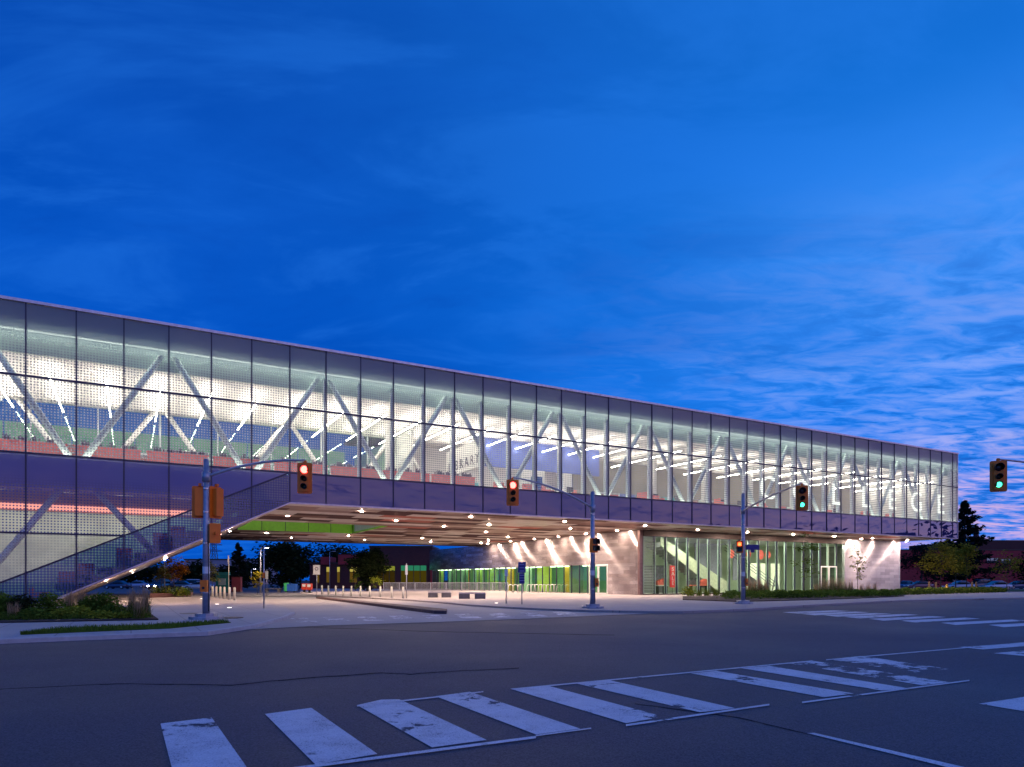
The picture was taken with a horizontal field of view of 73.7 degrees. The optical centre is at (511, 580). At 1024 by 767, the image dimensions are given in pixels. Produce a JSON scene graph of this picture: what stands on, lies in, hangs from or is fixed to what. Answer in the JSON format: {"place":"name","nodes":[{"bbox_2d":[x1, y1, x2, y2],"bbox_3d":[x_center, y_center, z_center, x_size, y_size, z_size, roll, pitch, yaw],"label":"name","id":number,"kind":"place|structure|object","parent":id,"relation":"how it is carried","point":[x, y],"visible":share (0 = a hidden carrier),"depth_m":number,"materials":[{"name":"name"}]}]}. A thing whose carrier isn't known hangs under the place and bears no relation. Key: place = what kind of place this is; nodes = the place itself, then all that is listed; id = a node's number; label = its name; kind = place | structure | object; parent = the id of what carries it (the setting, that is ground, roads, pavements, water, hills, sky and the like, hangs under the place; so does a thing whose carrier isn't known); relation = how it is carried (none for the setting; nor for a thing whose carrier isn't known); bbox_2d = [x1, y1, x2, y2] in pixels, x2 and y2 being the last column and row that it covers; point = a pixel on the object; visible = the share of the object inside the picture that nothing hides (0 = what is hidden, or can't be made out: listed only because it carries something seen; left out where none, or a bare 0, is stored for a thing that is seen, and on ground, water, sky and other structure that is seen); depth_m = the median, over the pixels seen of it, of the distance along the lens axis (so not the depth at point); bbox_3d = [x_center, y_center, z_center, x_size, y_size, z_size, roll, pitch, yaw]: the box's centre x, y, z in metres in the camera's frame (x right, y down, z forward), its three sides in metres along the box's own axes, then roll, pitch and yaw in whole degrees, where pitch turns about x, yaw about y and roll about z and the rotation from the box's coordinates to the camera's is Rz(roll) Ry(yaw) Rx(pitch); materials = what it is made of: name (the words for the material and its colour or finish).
{"place":"outdoors","nodes":[
{"label":"outdoors","id":0,"kind":"place"},
{"bbox_2d":[0,595,290,637],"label":"sidewalk","id":1,"kind":"structure","parent":0,"point":[166,609],"depth_m":28.14,"materials":[{"name":"concrete"}]},
{"bbox_2d":[0,607,157,622],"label":"planting bed","id":2,"kind":"object","parent":1,"relation":"on","point":[66,620],"visible":0.22,"depth_m":25.09,"materials":[{"name":"soil"}]},
{"bbox_2d":[0,594,20,613],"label":"shrub","id":3,"kind":"object","parent":2,"relation":"on","point":[3,600],"visible":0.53,"depth_m":26.65,"materials":[{"name":"green plant"}]},
{"bbox_2d":[2,601,23,618],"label":"ornamental grass","id":4,"kind":"object","parent":2,"relation":"on","point":[15,610],"depth_m":25.35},
{"bbox_2d":[2,593,39,613],"bbox_3d":[-19.188,1.003,26.834,1.270,1.008,1.362,0,0,0],"label":"shrub","id":5,"kind":"object","parent":2,"relation":"on","point":[25,601],"visible":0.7,"depth_m":26.64,"materials":[{"name":"green plant"}]},
{"bbox_2d":[11,606,52,618],"bbox_3d":[-17.834,1.234,25.418,1.367,0.554,1.326,0,0,-32],"label":"shrub","id":6,"kind":"object","parent":2,"relation":"on","point":[37,611],"visible":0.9,"depth_m":25.25,"materials":[{"name":"green plant"}]},
{"bbox_2d":[24,592,67,611],"bbox_3d":[-18.529,0.978,27.239,1.738,1.059,1.682,0,0,0],"label":"shrub","id":7,"kind":"object","parent":2,"relation":"on","point":[49,602],"visible":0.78,"depth_m":27.12,"materials":[{"name":"green plant"}]},
{"bbox_2d":[44,607,78,618],"bbox_3d":[-16.995,1.258,25.861,1.305,0.506,1.198,0,0,-28],"label":"shrub","id":8,"kind":"object","parent":2,"relation":"on","point":[65,611],"visible":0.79,"depth_m":25.67,"materials":[{"name":"green plant"}]},
{"bbox_2d":[59,604,91,616],"bbox_3d":[-16.792,1.212,26.326,1.244,0.597,1.309,0,0,0],"label":"shrub","id":9,"kind":"object","parent":2,"relation":"on","point":[80,609],"visible":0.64,"depth_m":26.20,"materials":[{"name":"green plant"}]},
{"bbox_2d":[0,609,152,619],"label":"ground cover","id":10,"kind":"object","parent":2,"relation":"on","point":[4,617],"visible":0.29,"depth_m":25.39,"materials":[{"name":"green plant"}]},
{"bbox_2d":[76,596,96,611],"bbox_3d":[-17.633,1.077,28.288,0.980,0.857,0.972,0,0,0],"label":"shrub","id":11,"kind":"object","parent":2,"relation":"on","point":[85,602],"visible":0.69,"depth_m":28.20,"materials":[{"name":"green plant"}]},
{"bbox_2d":[84,610,117,618],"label":"shrub","id":12,"kind":"object","parent":2,"relation":"on","point":[97,614],"visible":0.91,"depth_m":25.65,"materials":[{"name":"green plant"}]},
{"bbox_2d":[86,591,125,612],"bbox_3d":[-17.271,0.961,28.832,1.736,1.094,1.814,0,0,0],"label":"shrub","id":13,"kind":"object","parent":2,"relation":"on","point":[104,600],"visible":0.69,"depth_m":28.64,"materials":[{"name":"green plant"}]},
{"bbox_2d":[98,602,125,612],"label":"shrub","id":14,"kind":"object","parent":2,"relation":"on","point":[112,607],"visible":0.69,"depth_m":27.15,"materials":[{"name":"green plant"}]},
{"bbox_2d":[123,588,138,612],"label":"ornamental grass","id":15,"kind":"object","parent":2,"relation":"on","point":[131,601],"depth_m":27.21,"materials":[{"name":"plant"}]},
{"bbox_2d":[129,594,146,618],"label":"ornamental grass","id":16,"kind":"object","parent":2,"relation":"on","point":[138,613],"depth_m":25.78,"materials":[{"name":"plant"}]},
{"bbox_2d":[135,582,154,615],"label":"ornamental grass","id":17,"kind":"object","parent":2,"relation":"on","point":[147,606],"depth_m":27.20,"materials":[{"name":"plant"}]},
{"bbox_2d":[20,619,230,634],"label":"grass verge","id":18,"kind":"object","parent":1,"relation":"on","point":[102,627],"depth_m":20.83,"materials":[{"name":"green plant"}]},
{"bbox_2d":[0,612,294,643],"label":"curb","id":19,"kind":"structure","parent":1,"relation":"on","point":[122,636],"depth_m":19.03,"materials":[{"name":"concrete"}]},
{"bbox_2d":[150,591,192,597],"bbox_3d":[-31.862,1.325,63.618,3.647,0.350,11.834,0,0,-24],"label":"planter","id":20,"kind":"object","parent":1,"relation":"on","point":[157,595],"visible":0.64,"depth_m":59.45,"materials":[{"name":"concrete"}]},
{"bbox_2d":[188,458,311,619],"bbox_3d":[-10.169,-1.667,26.635,4.519,6.334,1.216,0,0,-11],"label":"traffic light","id":21,"kind":"object","parent":1,"relation":"on","point":[207,501],"visible":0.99,"depth_m":26.26,"materials":[{"name":"metal"}]},
{"bbox_2d":[86,584,447,595],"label":"parking lot","id":22,"kind":"structure","parent":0,"point":[250,591],"depth_m":85.94,"materials":[{"name":"asphalt"}]},
{"bbox_2d":[103,581,131,588],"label":"parked car","id":23,"kind":"object","parent":22,"relation":"on","point":[119,584],"visible":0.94,"depth_m":121.18,"materials":[{"name":"paint"}]},
{"bbox_2d":[117,562,174,583],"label":"dark tree","id":24,"kind":"object","parent":22,"relation":"on","point":[147,573],"visible":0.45,"depth_m":157.32,"materials":[{"name":"green plant"}]},
{"bbox_2d":[147,579,170,589],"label":"parked car","id":25,"kind":"object","parent":22,"relation":"on","point":[158,584],"visible":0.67,"depth_m":111.27,"materials":[{"name":"paint"}]},
{"bbox_2d":[152,563,171,588],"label":"young tree","id":26,"kind":"object","parent":22,"relation":"on","point":[160,570],"visible":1,"depth_m":68.04,"materials":[{"name":"green plant"}]},
{"bbox_2d":[156,554,188,588],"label":"young tree","id":27,"kind":"object","parent":22,"relation":"on","point":[182,568],"visible":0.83,"depth_m":69.65,"materials":[{"name":"orange plant"}]},
{"bbox_2d":[170,558,220,581],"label":"dark tree","id":28,"kind":"object","parent":22,"relation":"on","point":[194,571],"visible":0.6,"depth_m":147.37,"materials":[{"name":"green plant"}]},
{"bbox_2d":[163,559,276,583],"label":"building","id":29,"kind":"structure","parent":22,"relation":"on","point":[217,562],"depth_m":240.00,"materials":[{"name":"brown metal"}]},
{"bbox_2d":[215,572,229,592],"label":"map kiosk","id":30,"kind":"object","parent":22,"relation":"on","point":[222,582],"visible":0.71,"depth_m":81.88,"materials":[{"name":"metal"}]},
{"bbox_2d":[231,577,242,591],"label":"utility cabinet","id":31,"kind":"object","parent":22,"relation":"on","point":[236,582],"visible":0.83,"depth_m":83.67,"materials":[{"name":"metal"}]},
{"bbox_2d":[226,542,253,588],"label":"fir tree","id":32,"kind":"object","parent":22,"relation":"on","point":[239,562],"visible":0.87,"depth_m":104.73,"materials":[{"name":"green plant"}]},
{"bbox_2d":[237,560,272,586],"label":"tree","id":33,"kind":"object","parent":22,"relation":"on","point":[254,570],"visible":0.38,"depth_m":139.04,"materials":[{"name":"green plant"}]},
{"bbox_2d":[247,541,312,589],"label":"dark tree","id":34,"kind":"object","parent":22,"relation":"on","point":[279,556],"visible":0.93,"depth_m":110.38,"materials":[{"name":"green plant"}]},
{"bbox_2d":[290,544,317,588],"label":"dark tree","id":35,"kind":"object","parent":22,"relation":"on","point":[307,552],"visible":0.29,"depth_m":123.95,"materials":[{"name":"green plant"}]},
{"bbox_2d":[307,542,351,563],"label":"dark tree","id":36,"kind":"object","parent":22,"relation":"on","point":[326,553],"visible":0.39,"depth_m":132.24,"materials":[{"name":"green plant"}]},
{"bbox_2d":[309,555,368,588],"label":"brick annex","id":37,"kind":"object","parent":22,"relation":"on","point":[341,575],"visible":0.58,"depth_m":121.00,"materials":[{"name":"brown brick"}]},
{"bbox_2d":[369,546,438,588],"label":"brick building","id":38,"kind":"structure","parent":22,"relation":"on","point":[415,559],"depth_m":118.00,"materials":[{"name":"brown brick"}]},
{"bbox_2d":[377,566,395,583],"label":"window","id":39,"kind":"structure","parent":38,"relation":"in","point":[390,578],"depth_m":117.97,"materials":[{"name":"yellow glass"}]},
{"bbox_2d":[400,565,426,583],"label":"window","id":40,"kind":"structure","parent":38,"relation":"in","point":[417,574],"depth_m":117.97,"materials":[{"name":"yellow glass"}]},
{"bbox_2d":[132,580,648,628],"bbox_3d":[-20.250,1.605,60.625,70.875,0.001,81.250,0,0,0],"label":"driveway","id":41,"kind":"structure","parent":0,"point":[312,608],"depth_m":33.83,"materials":[{"name":"concrete"}]},
{"bbox_2d":[344,546,395,590],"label":"dark tree","id":42,"kind":"object","parent":41,"relation":"on","point":[370,564],"visible":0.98,"depth_m":94.94,"materials":[{"name":"green plant"}]},
{"bbox_2d":[316,597,446,613],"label":"median curb","id":43,"kind":"structure","parent":41,"relation":"on","point":[431,610],"depth_m":38.98,"materials":[{"name":"concrete"}]},
{"bbox_2d":[0,599,1023,766],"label":"road","id":44,"kind":"structure","parent":0,"point":[919,684],"depth_m":9.75,"materials":[{"name":"asphalt"}]},
{"bbox_2d":[990,458,1023,491],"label":"traffic light","id":45,"kind":"object","parent":44,"relation":"on","point":[998,475],"visible":1,"depth_m":27.09,"materials":[{"name":"metal"}]},
{"bbox_2d":[0,0,1023,579],"label":"sky","id":46,"kind":"structure","parent":0,"point":[800,213],"materials":[{"name":"blue"}]},
{"bbox_2d":[300,588,1023,615],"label":"plaza","id":47,"kind":"structure","parent":0,"point":[649,604],"depth_m":50.22,"materials":[{"name":"concrete"}]},
{"bbox_2d":[428,591,450,597],"bbox_3d":[-6.265,1.240,59.188,1.941,0.520,0.770,0,0,0],"label":"concrete bench","id":48,"kind":"object","parent":47,"relation":"on","point":[434,594],"visible":0.95,"depth_m":58.82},
{"bbox_2d":[383,582,507,590],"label":"railing","id":49,"kind":"object","parent":47,"relation":"on","point":[398,586],"visible":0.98,"depth_m":91.50,"materials":[{"name":"metal"}]},
{"bbox_2d":[459,592,485,598],"bbox_3d":[-3.203,1.240,55.109,2.135,0.520,0.770,0,0,0],"label":"concrete bench","id":50,"kind":"object","parent":47,"relation":"on","point":[466,595],"visible":1,"depth_m":54.74,"materials":[{"name":"concrete"}]},
{"bbox_2d":[0,295,958,606],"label":"library building","id":51,"kind":"structure","parent":47,"relation":"on","point":[74,521],"depth_m":54.47,"materials":[{"name":"glass"},{"name":"steel"},{"name":"concrete"}]},
{"bbox_2d":[2,375,24,451],"label":"window pane","id":52,"kind":"structure","parent":51,"relation":"in","point":[2,375],"depth_m":37.82,"materials":[{"name":"grey"}]},
{"bbox_2d":[0,434,68,454],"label":"bookshelf","id":53,"kind":"object","parent":51,"relation":"on","point":[29,445],"visible":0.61,"depth_m":39.71,"materials":[{"name":"red laminate"}]},
{"bbox_2d":[4,421,70,443],"bbox_3d":[-42.106,-12.000,60.691,4.878,3.800,0.100,0,0,-29],"label":"rear wing window","id":54,"kind":"structure","parent":51,"relation":"in","point":[7,423],"depth_m":60.39,"materials":[{"name":"glass"}]},
{"bbox_2d":[27,377,75,455],"label":"window pane","id":55,"kind":"structure","parent":51,"relation":"in","point":[27,377],"depth_m":38.66,"materials":[{"name":"grey"}]},
{"bbox_2d":[77,383,122,458],"label":"window pane","id":56,"kind":"structure","parent":51,"relation":"in","point":[77,383],"depth_m":39.83,"materials":[{"name":"grey"}]},
{"bbox_2d":[73,427,133,448],"bbox_3d":[-37.746,-12.000,63.134,4.878,3.800,0.100,0,0,-29],"label":"rear wing window","id":57,"kind":"structure","parent":51,"relation":"in","point":[79,429],"depth_m":63.04,"materials":[{"name":"glass"}]},
{"bbox_2d":[73,440,141,459],"bbox_3d":[-24.743,-7.704,41.820,3.600,1.409,0.600,0,0,-29],"label":"bookshelf","id":58,"kind":"object","parent":51,"relation":"on","point":[111,451],"visible":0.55,"depth_m":41.70,"materials":[{"name":"red laminate"}]},
{"bbox_2d":[125,389,167,462],"label":"window pane","id":59,"kind":"structure","parent":51,"relation":"in","point":[125,389],"depth_m":40.97,"materials":[{"name":"grey"}]},
{"bbox_2d":[135,433,191,452],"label":"rear wing window","id":60,"kind":"structure","parent":51,"relation":"in","point":[139,435],"depth_m":65.25,"materials":[{"name":"glass"}]},
{"bbox_2d":[146,447,208,464],"bbox_3d":[-21.379,-7.704,43.704,3.600,1.409,0.600,0,0,-29],"label":"bookshelf","id":61,"kind":"object","parent":51,"relation":"on","point":[174,456],"visible":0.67,"depth_m":43.46,"materials":[{"name":"red laminate"}]},
{"bbox_2d":[170,394,210,465],"label":"window pane","id":62,"kind":"structure","parent":51,"relation":"in","point":[170,394],"depth_m":42.16,"materials":[{"name":"grey"}]},
{"bbox_2d":[194,438,246,464],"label":"rear wing window","id":63,"kind":"structure","parent":51,"relation":"in","point":[197,440],"depth_m":67.78,"materials":[{"name":"glass"}]},
{"bbox_2d":[212,399,250,468],"label":"window pane","id":64,"kind":"structure","parent":51,"relation":"in","point":[212,399],"depth_m":43.31,"materials":[{"name":"grey"}]},
{"bbox_2d":[212,452,269,469],"bbox_3d":[-18.015,-7.704,45.588,3.600,1.409,0.600,0,0,-29],"label":"bookshelf","id":65,"kind":"object","parent":51,"relation":"on","point":[233,461],"visible":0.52,"depth_m":45.06,"materials":[{"name":"red laminate"}]},
{"bbox_2d":[252,404,288,471],"label":"window pane","id":66,"kind":"structure","parent":51,"relation":"in","point":[252,404],"depth_m":44.45,"materials":[{"name":"grey"}]},
{"bbox_2d":[248,443,296,469],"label":"rear wing window","id":67,"kind":"structure","parent":51,"relation":"in","point":[249,445],"depth_m":70.58,"materials":[{"name":"glass"}]},
{"bbox_2d":[274,457,322,473],"bbox_3d":[-14.652,-7.704,47.472,3.600,1.409,0.600,0,0,-29],"label":"bookshelf","id":68,"kind":"object","parent":51,"relation":"on","point":[294,468],"visible":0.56,"depth_m":47.00,"materials":[{"name":"red laminate"}]},
{"bbox_2d":[291,409,325,473],"label":"window pane","id":69,"kind":"structure","parent":51,"relation":"in","point":[291,409],"depth_m":45.72,"materials":[{"name":"grey"}]},
{"bbox_2d":[298,448,344,474],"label":"rear wing window","id":70,"kind":"structure","parent":51,"relation":"in","point":[299,449],"depth_m":73.14,"materials":[{"name":"glass"}]},
{"bbox_2d":[327,413,359,476],"label":"window pane","id":71,"kind":"structure","parent":51,"relation":"in","point":[327,413],"depth_m":46.80,"materials":[{"name":"grey"}]},
{"bbox_2d":[330,462,379,477],"bbox_3d":[-11.288,-7.704,49.357,3.600,1.409,0.600,0,0,-29],"label":"bookshelf","id":72,"kind":"object","parent":51,"relation":"on","point":[353,470],"visible":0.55,"depth_m":49.01,"materials":[{"name":"red laminate"}]},
{"bbox_2d":[361,417,392,478],"label":"window pane","id":73,"kind":"structure","parent":51,"relation":"in","point":[361,417],"depth_m":47.96,"materials":[{"name":"grey"}]},
{"bbox_2d":[383,467,428,481],"bbox_3d":[-7.925,-7.704,51.241,3.600,1.409,0.600,0,0,-29],"label":"bookshelf","id":74,"kind":"object","parent":51,"relation":"on","point":[403,477],"visible":0.42,"depth_m":51.13,"materials":[{"name":"red laminate"}]},
{"bbox_2d":[394,421,423,481],"label":"window pane","id":75,"kind":"structure","parent":51,"relation":"in","point":[394,421],"depth_m":49.13,"materials":[{"name":"grey"}]},
{"bbox_2d":[425,425,453,483],"label":"window pane","id":76,"kind":"structure","parent":51,"relation":"in","point":[425,425],"depth_m":50.27,"materials":[{"name":"grey"}]},
{"bbox_2d":[431,471,475,485],"bbox_3d":[-4.561,-7.704,53.125,3.600,1.409,0.600,0,0,-29],"label":"bookshelf","id":77,"kind":"object","parent":51,"relation":"on","point":[468,480],"visible":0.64,"depth_m":52.94,"materials":[{"name":"red laminate"}]},
{"bbox_2d":[455,428,482,485],"label":"window pane","id":78,"kind":"structure","parent":51,"relation":"in","point":[455,428],"depth_m":51.43,"materials":[{"name":"grey"}]},
{"bbox_2d":[484,432,509,487],"label":"window pane","id":79,"kind":"structure","parent":51,"relation":"in","point":[484,432],"depth_m":52.59,"materials":[{"name":"grey"}]},
{"bbox_2d":[511,435,535,489],"label":"window pane","id":80,"kind":"structure","parent":51,"relation":"in","point":[511,435],"depth_m":53.85,"materials":[{"name":"grey"}]},
{"bbox_2d":[537,438,560,491],"label":"window pane","id":81,"kind":"structure","parent":51,"relation":"in","point":[537,438],"depth_m":54.88,"materials":[{"name":"grey"}]},
{"bbox_2d":[562,441,584,493],"label":"window pane","id":82,"kind":"structure","parent":51,"relation":"in","point":[562,441],"depth_m":56.11,"materials":[{"name":"grey"}]},
{"bbox_2d":[586,444,607,495],"label":"window pane","id":83,"kind":"structure","parent":51,"relation":"in","point":[586,444],"depth_m":57.34,"materials":[{"name":"grey"}]},
{"bbox_2d":[609,447,628,496],"label":"window pane","id":84,"kind":"structure","parent":51,"relation":"in","point":[609,447],"depth_m":58.36,"materials":[{"name":"grey"}]},
{"bbox_2d":[631,449,649,498],"label":"window pane","id":85,"kind":"structure","parent":51,"relation":"in","point":[631,449],"depth_m":59.51,"materials":[{"name":"grey"}]},
{"bbox_2d":[655,452,671,499],"label":"window pane","id":86,"kind":"structure","parent":51,"relation":"in","point":[655,452],"depth_m":60.85,"materials":[{"name":"grey"}]},
{"bbox_2d":[674,454,691,501],"label":"window pane","id":87,"kind":"structure","parent":51,"relation":"in","point":[674,454],"depth_m":61.94,"materials":[{"name":"grey"}]},
{"bbox_2d":[693,458,710,502],"label":"window pane","id":88,"kind":"structure","parent":51,"relation":"in","point":[696,458],"depth_m":63.13,"materials":[{"name":"grey"}]},
{"bbox_2d":[712,460,728,503],"label":"window pane","id":89,"kind":"structure","parent":51,"relation":"in","point":[713,460],"depth_m":64.25,"materials":[{"name":"grey"}]},
{"bbox_2d":[730,462,746,505],"label":"window pane","id":90,"kind":"structure","parent":51,"relation":"in","point":[730,462],"depth_m":65.42,"materials":[{"name":"grey"}]},
{"bbox_2d":[748,464,763,506],"label":"window pane","id":91,"kind":"structure","parent":51,"relation":"in","point":[748,464],"depth_m":66.63,"materials":[{"name":"grey"}]},
{"bbox_2d":[781,468,795,509],"label":"window pane","id":92,"kind":"structure","parent":51,"relation":"in","point":[781,468],"depth_m":68.70,"materials":[{"name":"grey"}]},
{"bbox_2d":[812,472,825,511],"label":"window pane","id":93,"kind":"structure","parent":51,"relation":"in","point":[815,472],"depth_m":71.26,"materials":[{"name":"grey"}]},
{"bbox_2d":[827,474,840,512],"label":"window pane","id":94,"kind":"structure","parent":51,"relation":"in","point":[832,474],"depth_m":72.45,"materials":[{"name":"grey"}]},
{"bbox_2d":[842,475,854,513],"label":"window pane","id":95,"kind":"structure","parent":51,"relation":"in","point":[842,475],"depth_m":73.61,"materials":[{"name":"grey"}]},
{"bbox_2d":[518,562,525,603],"bbox_3d":[0.613,0.190,42.239,0.480,2.620,0.099,0,0,0],"label":"street sign","id":96,"kind":"object","parent":47,"relation":"on","point":[521,568],"visible":1,"depth_m":42.19,"materials":[{"name":"metal"}]},
{"bbox_2d":[507,477,603,608],"bbox_3d":[2.221,-1.687,34.501,7.057,6.374,1.146,0,0,-45],"label":"traffic light","id":97,"kind":"object","parent":47,"relation":"on","point":[513,492],"visible":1,"depth_m":36.23,"materials":[{"name":"metal"}]},
{"bbox_2d":[733,483,807,603],"bbox_3d":[14.851,-2.005,38.605,1.602,7.010,10.392,0,0,0],"label":"traffic light","id":98,"kind":"object","parent":47,"relation":"on","point":[801,497],"visible":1,"depth_m":42.98,"materials":[{"name":"metal"}]},
{"bbox_2d":[683,594,903,601],"bbox_3d":[26.473,1.495,61.420,34.573,0.110,12.260,0,0,-34],"label":"shop planting bed","id":99,"kind":"object","parent":47,"relation":"on","point":[714,598],"visible":0.48,"depth_m":53.45,"materials":[{"name":"plant"}]},
{"bbox_2d":[716,588,906,598],"bbox_3d":[26.896,1.158,61.959,32.451,0.746,8.996,0,0,-31],"label":"ground cover","id":100,"kind":"object","parent":99,"relation":"on","point":[731,594],"visible":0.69,"depth_m":58.26,"materials":[{"name":"green plant"}]},
{"bbox_2d":[790,532,822,589],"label":"young tree","id":101,"kind":"object","parent":47,"relation":"on","point":[810,548],"visible":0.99,"depth_m":67.94,"materials":[{"name":"green plant"}]},
{"bbox_2d":[849,546,868,588],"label":"young tree","id":102,"kind":"object","parent":47,"relation":"on","point":[858,569],"visible":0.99,"depth_m":72.95,"materials":[{"name":"green plant"}]},
{"bbox_2d":[899,586,1007,594],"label":"ground cover","id":103,"kind":"object","parent":47,"relation":"on","point":[941,590],"visible":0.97,"depth_m":77.14,"materials":[{"name":"green plant"}]},
{"bbox_2d":[920,500,1010,584],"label":"fir tree","id":104,"kind":"object","parent":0,"point":[966,528],"visible":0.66,"depth_m":127.03,"materials":[{"name":"green plant"}]},
{"bbox_2d":[1006,589,1023,591],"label":"side lawn","id":105,"kind":"structure","parent":0,"point":[1016,590],"depth_m":98.28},
{"bbox_2d":[914,539,965,586],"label":"tree","id":106,"kind":"object","parent":105,"relation":"on","point":[948,560],"visible":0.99,"depth_m":95.72,"materials":[{"name":"green plant"}]},
{"bbox_2d":[938,545,971,586],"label":"olive tree","id":107,"kind":"object","parent":105,"relation":"on","point":[957,553],"visible":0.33,"depth_m":101.72,"materials":[{"name":"green plant"}]},
{"bbox_2d":[954,543,983,586],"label":"olive tree","id":108,"kind":"object","parent":105,"relation":"on","point":[971,549],"visible":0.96,"depth_m":98.84,"materials":[{"name":"green plant"}]},
{"bbox_2d":[978,581,1012,589],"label":"parked car","id":109,"kind":"object","parent":105,"relation":"on","point":[1002,584],"visible":0.57,"depth_m":105.25,"materials":[{"name":"paint"}]},
{"bbox_2d":[989,549,1023,587],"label":"young tree","id":110,"kind":"object","parent":105,"relation":"on","point":[1012,561],"visible":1,"depth_m":95.74,"materials":[{"name":"green plant"}]},
{"label":"side parking lot","id":111,"kind":"structure","parent":0,"visible":0},
{"bbox_2d":[903,581,933,588],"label":"parked car","id":112,"kind":"object","parent":111,"relation":"on","point":[922,584],"visible":0.65,"depth_m":117.18,"materials":[{"name":"paint"}]},
{"bbox_2d":[900,543,942,580],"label":"dark tree","id":113,"kind":"object","parent":111,"relation":"on","point":[921,552],"visible":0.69,"depth_m":121.76,"materials":[{"name":"green plant"}]},
{"bbox_2d":[900,532,1023,586],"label":"red brick building","id":114,"kind":"structure","parent":111,"relation":"on","point":[1014,547],"depth_m":150.00,"materials":[{"name":"brown brick"}]},
{"bbox_2d":[991,551,1023,581],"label":"dark tree","id":115,"kind":"object","parent":111,"relation":"on","point":[1021,568],"visible":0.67,"depth_m":118.97,"materials":[{"name":"green plant"}]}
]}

